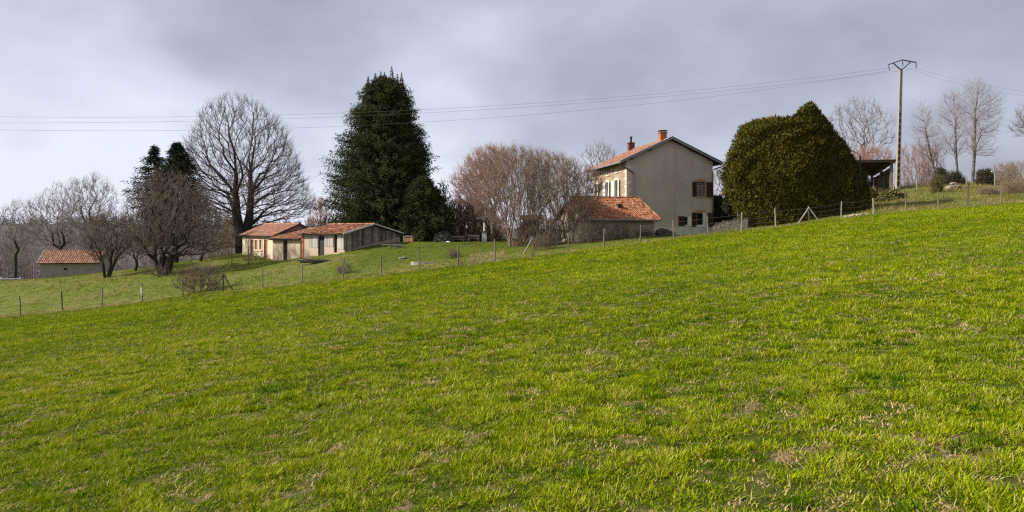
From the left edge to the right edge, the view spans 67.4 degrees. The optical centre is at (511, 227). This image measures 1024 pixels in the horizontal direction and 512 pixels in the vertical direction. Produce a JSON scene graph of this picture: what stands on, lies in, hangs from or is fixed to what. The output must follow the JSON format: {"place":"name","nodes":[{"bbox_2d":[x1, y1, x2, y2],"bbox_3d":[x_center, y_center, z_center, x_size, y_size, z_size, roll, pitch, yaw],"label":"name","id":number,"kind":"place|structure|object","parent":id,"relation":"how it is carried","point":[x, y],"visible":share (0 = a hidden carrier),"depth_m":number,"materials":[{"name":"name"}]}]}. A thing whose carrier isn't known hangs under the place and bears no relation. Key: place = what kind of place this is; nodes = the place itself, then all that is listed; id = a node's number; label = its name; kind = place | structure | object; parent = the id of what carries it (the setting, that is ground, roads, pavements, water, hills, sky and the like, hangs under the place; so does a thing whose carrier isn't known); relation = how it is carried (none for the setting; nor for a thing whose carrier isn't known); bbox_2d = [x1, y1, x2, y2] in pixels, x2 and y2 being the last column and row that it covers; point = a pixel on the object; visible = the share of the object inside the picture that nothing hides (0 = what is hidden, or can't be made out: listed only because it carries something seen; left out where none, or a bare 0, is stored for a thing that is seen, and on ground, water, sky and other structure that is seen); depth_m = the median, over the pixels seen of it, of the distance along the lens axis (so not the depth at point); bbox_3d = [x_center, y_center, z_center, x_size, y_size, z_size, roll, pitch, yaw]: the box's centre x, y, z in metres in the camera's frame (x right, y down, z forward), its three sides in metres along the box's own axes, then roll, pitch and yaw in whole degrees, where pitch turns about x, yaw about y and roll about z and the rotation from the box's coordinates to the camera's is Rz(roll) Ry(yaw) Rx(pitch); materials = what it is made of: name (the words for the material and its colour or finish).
{"place":"outdoors","nodes":[
{"label":"outdoors","id":0,"kind":"place"},
{"bbox_2d":[0,184,1023,511],"bbox_3d":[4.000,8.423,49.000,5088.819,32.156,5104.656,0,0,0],"label":"ground","id":1,"kind":"structure","parent":0,"point":[120,284],"depth_m":8.14,"materials":[{"name":"green plant"}]},
{"bbox_2d":[0,277,21,280],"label":"rail gate","id":2,"kind":"structure","parent":1,"relation":"on","point":[1,278],"depth_m":87.86,"materials":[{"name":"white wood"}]},
{"bbox_2d":[0,197,41,279],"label":"bare tree","id":3,"kind":"object","parent":1,"relation":"on","point":[14,238],"visible":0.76,"depth_m":115.79,"materials":[{"name":"brown plant"}]},
{"bbox_2d":[19,180,87,249],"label":"bare ash","id":4,"kind":"object","parent":1,"relation":"on","point":[51,232],"visible":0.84,"depth_m":111.38,"materials":[{"name":"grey plant"}]},
{"bbox_2d":[37,250,109,278],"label":"valley shed","id":5,"kind":"structure","parent":1,"relation":"on","point":[58,263],"depth_m":96.12,"materials":[{"name":"ceramic"}]},
{"bbox_2d":[54,170,123,248],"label":"bare ash","id":6,"kind":"object","parent":1,"relation":"on","point":[82,213],"visible":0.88,"depth_m":107.46,"materials":[{"name":"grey plant"}]},
{"bbox_2d":[75,208,137,277],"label":"bare thicket tree","id":7,"kind":"object","parent":1,"relation":"on","point":[110,248],"visible":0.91,"depth_m":71.64,"materials":[{"name":"brown plant"}]},
{"bbox_2d":[0,222,234,279],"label":"woodland","id":8,"kind":"object","parent":1,"relation":"on","point":[28,269],"visible":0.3,"depth_m":156.81,"materials":[{"name":"brown plant"}]},
{"bbox_2d":[121,226,152,270],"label":"bare small tree","id":9,"kind":"object","parent":1,"relation":"on","point":[136,261],"visible":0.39,"depth_m":74.88,"materials":[{"name":"brown plant"}]},
{"bbox_2d":[120,144,174,266],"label":"ragged fir","id":10,"kind":"object","parent":1,"relation":"on","point":[153,157],"visible":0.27,"depth_m":85.02,"materials":[{"name":"dark green needle"},{"name":"dark bark"}]},
{"bbox_2d":[140,263,186,276],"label":"bramble tangle","id":11,"kind":"object","parent":1,"relation":"on","point":[159,272],"visible":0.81,"depth_m":67.13,"materials":[{"name":"plant"}]},
{"bbox_2d":[0,214,340,227],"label":"ridge forest","id":12,"kind":"object","parent":1,"relation":"on","point":[257,223],"visible":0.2,"depth_m":547.76,"materials":[{"name":"brown plant"}]},
{"bbox_2d":[115,165,230,274],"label":"bare apple","id":13,"kind":"object","parent":1,"relation":"on","point":[167,261],"visible":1,"depth_m":67.40,"materials":[{"name":"brown plant"}]},
{"bbox_2d":[133,141,221,262],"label":"ragged fir","id":14,"kind":"object","parent":1,"relation":"on","point":[176,156],"visible":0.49,"depth_m":83.38,"materials":[{"name":"dark green needle"},{"name":"dark bark"}]},
{"bbox_2d":[170,258,225,293],"bbox_3d":[-22.930,3.731,56.383,4.368,3.251,3.801,0,0,0],"label":"bare bush","id":15,"kind":"object","parent":1,"relation":"on","point":[201,279],"visible":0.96,"depth_m":56.02,"materials":[{"name":"plant"}]},
{"bbox_2d":[188,202,242,260],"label":"bare fruit tree","id":16,"kind":"object","parent":1,"relation":"on","point":[224,232],"visible":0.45,"depth_m":77.89,"materials":[{"name":"brown plant"}]},
{"bbox_2d":[198,245,232,259],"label":"bramble tangle","id":17,"kind":"object","parent":1,"relation":"on","point":[218,252],"visible":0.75,"depth_m":76.09,"materials":[{"name":"plant"}]},
{"bbox_2d":[219,217,234,254],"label":"ochre bush","id":18,"kind":"object","parent":1,"relation":"on","point":[225,228],"visible":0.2,"depth_m":95.67,"materials":[{"name":"brown plant"}]},
{"bbox_2d":[178,88,316,253],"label":"bare linden","id":19,"kind":"object","parent":1,"relation":"on","point":[235,210],"visible":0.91,"depth_m":86.70,"materials":[{"name":"grey plant"}]},
{"bbox_2d":[231,243,264,265],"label":"wire fence","id":20,"kind":"object","parent":1,"relation":"on","point":[248,255],"visible":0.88,"depth_m":69.98,"materials":[{"name":"grey"}]},
{"bbox_2d":[242,249,267,261],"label":"bramble tangle","id":21,"kind":"object","parent":1,"relation":"on","point":[250,258],"visible":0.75,"depth_m":72.60,"materials":[{"name":"plant"}]},
{"bbox_2d":[239,223,308,258],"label":"cream shed","id":22,"kind":"structure","parent":1,"relation":"on","point":[255,238],"depth_m":75.62,"materials":[{"name":"ceramic"}]},
{"bbox_2d":[265,240,266,254],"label":"door","id":23,"kind":"structure","parent":22,"relation":"in","point":[265,240],"depth_m":74.37,"materials":[{"name":"red wood"}]},
{"bbox_2d":[268,228,312,259],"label":"rendered shed","id":24,"kind":"structure","parent":1,"relation":"on","point":[287,245],"depth_m":70.37,"materials":[{"name":"paint"}]},
{"bbox_2d":[284,240,286,259],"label":"door","id":25,"kind":"structure","parent":24,"relation":"in","point":[285,241],"depth_m":70.34,"materials":[{"name":"brown wood"}]},
{"bbox_2d":[1,229,604,314],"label":"wire fence","id":26,"kind":"object","parent":1,"relation":"on","point":[142,284],"visible":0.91,"depth_m":53.46,"materials":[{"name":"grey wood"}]},
{"bbox_2d":[297,259,329,262],"bbox_3d":[-15.725,2.660,61.920,3.173,0.389,1.101,0,0,-8],"label":"branch heap","id":27,"kind":"object","parent":1,"relation":"on","point":[312,260],"visible":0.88,"depth_m":61.67,"materials":[{"name":"brown wood"}]},
{"bbox_2d":[306,191,333,227],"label":"bare bush","id":28,"kind":"object","parent":1,"relation":"on","point":[320,214],"visible":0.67,"depth_m":97.79,"materials":[{"name":"plant"}]},
{"bbox_2d":[335,258,352,273],"bbox_3d":[-12.322,3.207,56.196,1.686,2.097,1.546,0,0,22],"label":"bramble tangle","id":29,"kind":"object","parent":1,"relation":"on","point":[339,270],"visible":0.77,"depth_m":56.21,"materials":[{"name":"plant"}]},
{"bbox_2d":[298,223,403,257],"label":"timber shed","id":30,"kind":"structure","parent":1,"relation":"on","point":[333,238],"depth_m":68.11,"materials":[{"name":"dark timber"},{"name":"clay tile"},{"name":"cream plaster"}]},
{"bbox_2d":[319,236,323,255],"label":"door","id":31,"kind":"structure","parent":30,"relation":"in","point":[321,238],"depth_m":67.71,"materials":[{"name":"wood"}]},
{"bbox_2d":[335,235,336,252],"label":"doorway","id":32,"kind":"structure","parent":30,"relation":"in","point":[335,235],"depth_m":66.71,"materials":[{"name":"brown wood"}]},
{"bbox_2d":[307,68,455,240],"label":"giant spruce","id":33,"kind":"object","parent":1,"relation":"on","point":[381,168],"visible":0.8,"depth_m":82.84,"materials":[{"name":"green plant"}]},
{"bbox_2d":[381,244,405,247],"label":"branch heap","id":34,"kind":"object","parent":1,"relation":"on","point":[398,245],"visible":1,"depth_m":65.83,"materials":[{"name":"grey wood"}]},
{"bbox_2d":[403,236,414,241],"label":"beehive box","id":35,"kind":"object","parent":1,"relation":"on","point":[408,238],"visible":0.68,"depth_m":75.17,"materials":[{"name":"orange wood"}]},
{"bbox_2d":[411,261,437,264],"bbox_3d":[-6.004,2.825,57.000,3.000,0.620,1.682,0,0,-4],"label":"concrete trough","id":36,"kind":"object","parent":1,"relation":"on","point":[416,262],"visible":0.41,"depth_m":56.19,"materials":[{"name":"grey concrete"}]},
{"bbox_2d":[394,175,460,242],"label":"young spruce","id":37,"kind":"object","parent":1,"relation":"on","point":[430,213],"visible":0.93,"depth_m":79.68,"materials":[{"name":"green plant"}]},
{"bbox_2d":[416,137,440,176],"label":"side spruce","id":38,"kind":"object","parent":1,"relation":"on","point":[427,158],"visible":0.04,"depth_m":86.96,"materials":[{"name":"green plant"}]},
{"bbox_2d":[432,231,452,241],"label":"round bush","id":39,"kind":"object","parent":1,"relation":"on","point":[439,237],"visible":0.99,"depth_m":78.52,"materials":[{"name":"green plant"}]},
{"bbox_2d":[435,178,453,203],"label":"bare tree","id":40,"kind":"object","parent":1,"relation":"on","point":[443,190],"visible":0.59,"depth_m":87.78,"materials":[{"name":"grey plant"}]},
{"bbox_2d":[443,247,462,258],"bbox_3d":[-4.574,2.076,58.471,1.903,1.731,1.574,0,0,-11],"label":"bramble tangle","id":41,"kind":"object","parent":1,"relation":"on","point":[451,255],"visible":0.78,"depth_m":58.27,"materials":[{"name":"plant"}]},
{"bbox_2d":[452,236,464,241],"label":"wooden bench","id":42,"kind":"object","parent":1,"relation":"on","point":[463,237],"visible":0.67,"depth_m":79.19,"materials":[{"name":"brown wood"}]},
{"bbox_2d":[468,235,479,241],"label":"wooden bench","id":43,"kind":"object","parent":1,"relation":"on","point":[478,236],"visible":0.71,"depth_m":79.17,"materials":[{"name":"brown wood"}]},
{"bbox_2d":[447,196,506,241],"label":"russet hedge","id":44,"kind":"object","parent":1,"relation":"on","point":[466,216],"visible":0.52,"depth_m":84.68,"materials":[{"name":"brown plant"}]},
{"bbox_2d":[443,141,513,241],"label":"budding tree","id":45,"kind":"object","parent":1,"relation":"on","point":[467,165],"visible":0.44,"depth_m":79.52,"materials":[{"name":"brown plant"}]},
{"bbox_2d":[481,223,487,241],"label":"stone pillar","id":46,"kind":"structure","parent":1,"relation":"on","point":[484,234],"depth_m":79.26,"materials":[{"name":"white stone"}]},
{"bbox_2d":[461,140,558,246],"bbox_3d":[-0.103,-2.404,62.454,8.251,9.503,7.134,0,0,0],"label":"bare hazel","id":47,"kind":"object","parent":1,"relation":"on","point":[515,164],"visible":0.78,"depth_m":61.76,"materials":[{"name":"grey plant"}]},
{"bbox_2d":[0,177,1023,317],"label":"rough grass","id":48,"kind":"structure","parent":1,"relation":"on","point":[945,194],"depth_m":62.15,"materials":[{"name":"green plant"}]},
{"bbox_2d":[512,215,567,246],"bbox_3d":[2.408,0.690,61.514,4.980,3.648,4.037,0,0,0],"label":"bare bush","id":49,"kind":"object","parent":1,"relation":"on","point":[523,230],"visible":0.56,"depth_m":61.08,"materials":[{"name":"plant"}]},
{"bbox_2d":[531,228,561,249],"bbox_3d":[2.604,1.114,57.383,2.623,2.371,2.310,0,0,0],"label":"bramble tangle","id":50,"kind":"object","parent":1,"relation":"on","point":[542,240],"visible":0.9,"depth_m":57.30,"materials":[{"name":"plant"}]},
{"bbox_2d":[519,146,607,245],"bbox_3d":[4.074,-2.145,61.098,7.436,9.038,6.424,0,0,0],"label":"bare hazel","id":51,"kind":"object","parent":1,"relation":"on","point":[565,176],"visible":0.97,"depth_m":60.23,"materials":[{"name":"brown plant"}]},
{"bbox_2d":[570,221,595,243],"bbox_3d":[5.469,0.613,58.899,2.288,2.524,2.277,0,0,0],"label":"bramble tangle","id":52,"kind":"object","parent":1,"relation":"on","point":[586,235],"visible":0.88,"depth_m":58.84,"materials":[{"name":"plant"}]},
{"bbox_2d":[578,139,616,172],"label":"bare tree","id":53,"kind":"object","parent":1,"relation":"on","point":[598,153],"visible":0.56,"depth_m":99.74,"materials":[{"name":"grey plant"}]},
{"bbox_2d":[584,218,613,241],"bbox_3d":[6.718,0.577,59.518,2.370,2.698,2.333,0,0,-35],"label":"bramble tangle","id":54,"kind":"object","parent":1,"relation":"on","point":[600,231],"visible":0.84,"depth_m":59.38,"materials":[{"name":"plant"}]},
{"bbox_2d":[556,195,661,242],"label":"stone outbuilding","id":55,"kind":"structure","parent":1,"relation":"on","point":[633,213],"depth_m":63.92,"materials":[{"name":"brown tile"}]},
{"bbox_2d":[609,221,633,239],"bbox_3d":[8.460,0.534,59.938,2.269,2.334,1.938,0,0,-25],"label":"bramble tangle","id":56,"kind":"object","parent":1,"relation":"on","point":[622,233],"visible":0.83,"depth_m":59.80,"materials":[{"name":"plant"}]},
{"bbox_2d":[632,227,654,236],"bbox_3d":[10.614,0.668,62.108,2.025,1.534,1.819,0,0,29],"label":"bramble tangle","id":57,"kind":"object","parent":1,"relation":"on","point":[648,233],"visible":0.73,"depth_m":61.89,"materials":[{"name":"plant"}]},
{"bbox_2d":[586,130,722,234],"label":"farmhouse","id":58,"kind":"object","parent":1,"relation":"on","point":[668,180],"visible":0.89,"depth_m":72.92,"materials":[{"name":"paint"}]},
{"bbox_2d":[696,182,705,196],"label":"window","id":59,"kind":"structure","parent":58,"relation":"in","point":[700,185],"depth_m":73.41,"materials":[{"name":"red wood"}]},
{"bbox_2d":[696,213,705,226],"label":"window","id":60,"kind":"structure","parent":58,"relation":"in","point":[699,215],"depth_m":73.43,"materials":[{"name":"black glass"}]},
{"bbox_2d":[654,228,676,235],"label":"stone heap","id":61,"kind":"object","parent":1,"relation":"on","point":[660,231],"visible":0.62,"depth_m":66.17,"materials":[{"name":"grey stone"}]},
{"bbox_2d":[714,169,723,196],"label":"bare tree","id":62,"kind":"object","parent":1,"relation":"on","point":[716,172],"visible":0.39,"depth_m":91.68,"materials":[{"name":"grey plant"}]},
{"bbox_2d":[720,181,735,219],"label":"fir","id":63,"kind":"object","parent":1,"relation":"on","point":[728,209],"visible":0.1,"depth_m":69.88,"materials":[{"name":"green plant"}]},
{"bbox_2d":[712,217,752,231],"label":"dry stone wall","id":64,"kind":"structure","parent":1,"relation":"on","point":[727,224],"depth_m":66.43,"materials":[{"name":"grey stone"}]},
{"bbox_2d":[716,114,837,227],"bbox_3d":[22.965,-4.522,63.994,11.894,9.769,7.045,0,0,0],"label":"evergreen hedge","id":65,"kind":"object","parent":1,"relation":"on","point":[769,159],"visible":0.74,"depth_m":61.95,"materials":[{"name":"green plant"}]},
{"bbox_2d":[780,100,873,224],"bbox_3d":[25.786,-5.366,63.950,8.821,10.540,6.242,0,0,0],"label":"evergreen hedge","id":66,"kind":"object","parent":1,"relation":"on","point":[849,185],"visible":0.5,"depth_m":61.91,"materials":[{"name":"green plant"}]},
{"bbox_2d":[640,183,1022,242],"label":"wire fence","id":67,"kind":"object","parent":1,"relation":"on","point":[808,208],"visible":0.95,"depth_m":55.14,"materials":[{"name":"grey"}]},
{"bbox_2d":[843,213,869,216],"bbox_3d":[25.861,-0.892,57.427,1.788,0.401,1.171,0,0,-20],"label":"stone heap","id":68,"kind":"object","parent":1,"relation":"on","point":[853,215],"visible":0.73,"depth_m":57.21,"materials":[{"name":"beige stone"}]},
{"bbox_2d":[827,92,896,159],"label":"bare tree","id":69,"kind":"object","parent":1,"relation":"on","point":[863,128],"visible":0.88,"depth_m":103.64,"materials":[{"name":"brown plant"}]},
{"bbox_2d":[851,144,894,175],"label":"bare scrub","id":70,"kind":"object","parent":1,"relation":"on","point":[872,155],"visible":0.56,"depth_m":97.29,"materials":[{"name":"brown plant"}]},
{"bbox_2d":[857,159,895,189],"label":"open barn","id":71,"kind":"structure","parent":1,"relation":"on","point":[882,179],"depth_m":83.59,"materials":[{"name":"brown wood"}]},
{"bbox_2d":[871,186,884,201],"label":"broom bush","id":72,"kind":"object","parent":1,"relation":"on","point":[875,193],"visible":0.45,"depth_m":71.60,"materials":[{"name":"green plant"}]},
{"bbox_2d":[875,187,907,201],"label":"broom bush","id":73,"kind":"object","parent":1,"relation":"on","point":[889,193],"visible":0.91,"depth_m":69.59,"materials":[{"name":"green plant"}]},
{"bbox_2d":[888,59,916,191],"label":"power pole","id":74,"kind":"object","parent":1,"relation":"on","point":[898,160],"visible":0.98,"depth_m":75.91,"materials":[{"name":"concrete"}]},
{"bbox_2d":[42,71,884,130],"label":"power line","id":75,"kind":"object","parent":74,"relation":"attached to","point":[449,120],"visible":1,"depth_m":68.24,"materials":[{"name":"grey metal"}]},
{"bbox_2d":[89,69,909,122],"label":"power line","id":76,"kind":"object","parent":74,"relation":"attached to","point":[450,111],"visible":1,"depth_m":68.44,"materials":[{"name":"grey metal"}]},
{"bbox_2d":[195,66,899,116],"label":"power line","id":77,"kind":"object","parent":74,"relation":"attached to","point":[516,104],"visible":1,"depth_m":69.39,"materials":[{"name":"grey metal"}]},
{"bbox_2d":[891,142,931,186],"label":"bare scrub","id":78,"kind":"object","parent":1,"relation":"on","point":[915,167],"visible":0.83,"depth_m":94.59,"materials":[{"name":"plant"}]},
{"bbox_2d":[902,180,930,186],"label":"bare hedge","id":79,"kind":"object","parent":1,"relation":"on","point":[914,184],"visible":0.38,"depth_m":86.86,"materials":[{"name":"plant"}]},
{"bbox_2d":[907,94,953,174],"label":"bare birch","id":80,"kind":"object","parent":1,"relation":"on","point":[927,141],"visible":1,"depth_m":87.89,"materials":[{"name":"grey plant"}]},
{"bbox_2d":[915,144,947,183],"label":"bare scrub","id":81,"kind":"object","parent":1,"relation":"on","point":[936,162],"visible":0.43,"depth_m":95.73,"materials":[{"name":"plant"}]},
{"bbox_2d":[929,173,945,192],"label":"broom bush","id":82,"kind":"object","parent":1,"relation":"on","point":[936,181],"visible":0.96,"depth_m":72.79,"materials":[{"name":"green plant"}]},
{"bbox_2d":[934,166,947,175],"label":"gorse bush","id":83,"kind":"object","parent":1,"relation":"on","point":[939,171],"visible":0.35,"depth_m":82.83,"materials":[{"name":"green plant"}]},
{"bbox_2d":[933,81,972,171],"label":"bare birch","id":84,"kind":"object","parent":1,"relation":"on","point":[955,139],"visible":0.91,"depth_m":89.91,"materials":[{"name":"grey plant"}]},
{"bbox_2d":[941,169,965,184],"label":"gorse bush","id":85,"kind":"object","parent":1,"relation":"on","point":[949,177],"visible":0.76,"depth_m":81.44,"materials":[{"name":"green plant"}]},
{"bbox_2d":[943,182,965,189],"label":"stone heap","id":86,"kind":"object","parent":1,"relation":"on","point":[952,185],"visible":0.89,"depth_m":75.73,"materials":[{"name":"grey stone"}]},
{"bbox_2d":[893,170,1023,189],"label":"wire fence","id":87,"kind":"object","parent":1,"relation":"on","point":[962,182],"visible":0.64,"depth_m":77.48,"materials":[{"name":"grey"}]},
{"bbox_2d":[949,76,1010,182],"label":"bare birch","id":88,"kind":"object","parent":1,"relation":"on","point":[974,147],"visible":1,"depth_m":84.78,"materials":[{"name":"grey plant"}]},
{"bbox_2d":[974,167,995,184],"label":"gorse bush","id":89,"kind":"object","parent":1,"relation":"on","point":[983,175],"visible":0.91,"depth_m":79.63,"materials":[{"name":"green plant"}]},
{"bbox_2d":[971,184,1005,194],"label":"bramble mound","id":90,"kind":"object","parent":1,"relation":"on","point":[987,190],"visible":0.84,"depth_m":70.53,"materials":[{"name":"brown plant"}]},
{"bbox_2d":[989,159,1018,183],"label":"bramble mound","id":91,"kind":"object","parent":1,"relation":"on","point":[999,171],"visible":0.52,"depth_m":81.74,"materials":[{"name":"brown plant"}]},
{"bbox_2d":[995,175,1023,194],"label":"bramble mound","id":92,"kind":"object","parent":1,"relation":"on","point":[1015,188],"visible":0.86,"depth_m":71.66,"materials":[{"name":"brown plant"}]},
{"bbox_2d":[999,159,1023,183],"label":"bramble mound","id":93,"kind":"object","parent":1,"relation":"on","point":[1013,173],"visible":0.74,"depth_m":80.13,"materials":[{"name":"brown plant"}]},
{"bbox_2d":[1006,102,1023,136],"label":"bare tree","id":94,"kind":"object","parent":1,"relation":"on","point":[1018,126],"visible":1,"depth_m":86.67,"materials":[{"name":"grey plant"}]},
{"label":"ruined wall","id":95,"kind":"object","parent":1,"relation":"on","visible":0},
{"bbox_2d":[714,194,733,223],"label":"ivy clump","id":96,"kind":"object","parent":95,"relation":"attached to","point":[720,214],"visible":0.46,"depth_m":78.07,"materials":[{"name":"green plant"}]},
{"bbox_2d":[0,0,1023,228],"label":"sky","id":97,"kind":"structure","parent":0,"point":[138,67],"materials":[{"name":"grey"}]}
]}

